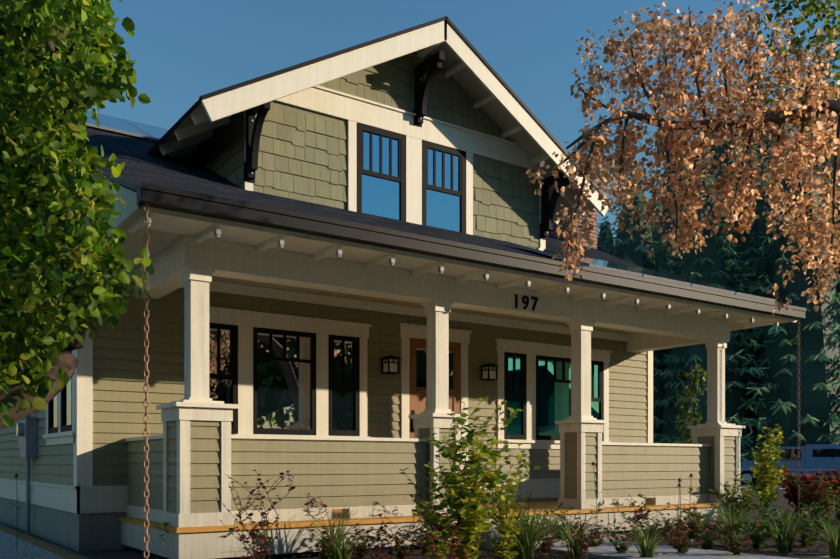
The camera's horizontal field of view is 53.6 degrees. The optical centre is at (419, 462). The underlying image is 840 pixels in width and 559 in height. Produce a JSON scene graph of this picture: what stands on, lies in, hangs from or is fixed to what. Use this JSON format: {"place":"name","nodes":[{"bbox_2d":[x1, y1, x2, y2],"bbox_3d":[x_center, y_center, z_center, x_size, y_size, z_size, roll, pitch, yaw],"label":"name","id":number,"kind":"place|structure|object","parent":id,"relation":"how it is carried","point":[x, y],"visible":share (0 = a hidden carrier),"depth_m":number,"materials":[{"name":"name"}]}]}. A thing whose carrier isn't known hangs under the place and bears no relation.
{"place":"outdoors","nodes":[
{"label":"outdoors","id":0,"kind":"place"},
{"bbox_2d":[0,481,836,558],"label":"walkway","id":1,"kind":"structure","parent":0,"point":[30,547],"depth_m":8.56,"materials":[{"name":"concrete"}]},
{"bbox_2d":[740,444,839,483],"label":"pickup truck","id":2,"kind":"object","parent":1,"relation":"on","point":[825,457],"visible":0.44,"depth_m":35.44,"materials":[{"name":"blue paint"}]},
{"bbox_2d":[0,483,839,558],"bbox_3d":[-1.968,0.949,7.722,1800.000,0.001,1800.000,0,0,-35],"label":"terrain","id":3,"kind":"structure","parent":0,"point":[780,501],"depth_m":8.98,"materials":[{"name":"brown soil"}]},
{"bbox_2d":[0,0,153,428],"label":"green tree","id":4,"kind":"object","parent":3,"relation":"on","point":[65,267],"visible":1,"depth_m":5.17,"materials":[{"name":"green plant"}]},
{"bbox_2d":[0,190,652,551],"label":"house","id":5,"kind":"structure","parent":3,"relation":"on","point":[277,367],"depth_m":10.45,"materials":[{"name":"green wood"}]},
{"bbox_2d":[16,414,36,534],"bbox_3d":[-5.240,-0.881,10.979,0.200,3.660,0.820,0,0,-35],"label":"electric meter","id":6,"kind":"object","parent":5,"relation":"attached to","point":[26,430],"visible":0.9,"depth_m":10.75,"materials":[{"name":"grey metal"}]},
{"bbox_2d":[380,355,400,374],"bbox_3d":[-0.389,-1.293,10.938,0.220,0.245,0.220,0,0,-35],"label":"wall lantern","id":7,"kind":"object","parent":5,"relation":"attached to","point":[390,364],"depth_m":10.89,"materials":[{"name":"black paint"}]},
{"bbox_2d":[77,16,805,330],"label":"roof","id":8,"kind":"structure","parent":5,"relation":"on","point":[164,171],"depth_m":10.33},
{"bbox_2d":[143,204,148,558],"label":"rain chain","id":9,"kind":"object","parent":8,"relation":"hanging from","point":[146,398],"visible":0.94,"depth_m":6.85,"materials":[{"name":"orange metal"}]},
{"bbox_2d":[187,51,545,248],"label":"dormer","id":10,"kind":"structure","parent":8,"relation":"attached to","point":[360,141],"depth_m":11.61,"materials":[{"name":"green wood"}]},
{"bbox_2d":[244,50,568,239],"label":"roof brackets","id":11,"kind":"object","parent":8,"relation":"attached to","point":[432,64],"depth_m":11.61,"materials":[{"name":"black paint"}]},
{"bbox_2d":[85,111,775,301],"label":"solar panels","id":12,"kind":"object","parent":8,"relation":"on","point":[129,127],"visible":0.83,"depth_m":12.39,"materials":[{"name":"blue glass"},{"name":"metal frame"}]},
{"bbox_2d":[549,152,599,248],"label":"chimney building","id":13,"kind":"structure","parent":8,"relation":"on","point":[592,235],"depth_m":15.71,"materials":[{"name":"brick"}]},
{"bbox_2d":[797,318,800,523],"bbox_3d":[5.616,-0.599,12.316,0.140,3.163,0.140,0,0,-35],"label":"rain chain","id":14,"kind":"object","parent":8,"relation":"hanging from","point":[799,411],"visible":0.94,"depth_m":12.31,"materials":[{"name":"orange metal"}]},
{"bbox_2d":[480,363,497,380],"bbox_3d":[0.992,-1.303,11.895,0.220,0.245,0.220,0,0,-35],"label":"wall lantern","id":15,"kind":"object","parent":5,"relation":"attached to","point":[489,371],"depth_m":11.85,"materials":[{"name":"black paint"}]},
{"bbox_2d":[10,397,839,558],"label":"bed plants","id":16,"kind":"object","parent":3,"relation":"on","point":[517,536],"visible":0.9,"depth_m":8.05,"materials":[{"name":"green plant"}]},
{"bbox_2d":[109,205,795,558],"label":"porch","id":17,"kind":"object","parent":3,"relation":"on","point":[198,451],"depth_m":8.99,"materials":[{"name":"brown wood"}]},
{"bbox_2d":[145,218,778,327],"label":"exposed rafter tails","id":18,"kind":"object","parent":17,"relation":"attached to","point":[217,233],"visible":0.96,"depth_m":9.05,"materials":[{"name":"cream painted wood"}]},
{"bbox_2d":[515,294,537,310],"bbox_3d":[1.302,-1.945,10.120,0.373,0.175,0.012,0,0,-35],"label":"house number","id":19,"kind":"object","parent":17,"relation":"attached to","point":[526,302],"visible":1,"depth_m":10.11,"materials":[{"name":"black paint"}]},
{"bbox_2d":[526,0,839,315],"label":"orange tree","id":20,"kind":"object","parent":3,"relation":"on","point":[755,120],"visible":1,"depth_m":5.64,"materials":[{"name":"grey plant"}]},
{"bbox_2d":[674,363,706,443],"bbox_3d":[5.406,-0.528,16.761,0.756,2.955,0.850,0,0,-7],"label":"young columnar tree","id":21,"kind":"object","parent":3,"relation":"on","point":[695,382],"visible":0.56,"depth_m":16.76,"materials":[{"name":"green plant"}]},
{"bbox_2d":[597,64,839,480],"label":"spruce trees","id":22,"kind":"object","parent":3,"relation":"on","point":[762,375],"visible":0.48,"depth_m":41.92,"materials":[{"name":"green plant"}]},
{"bbox_2d":[87,0,839,244],"label":"sky","id":23,"kind":"structure","parent":0,"point":[183,51],"materials":[{"name":"blue"}]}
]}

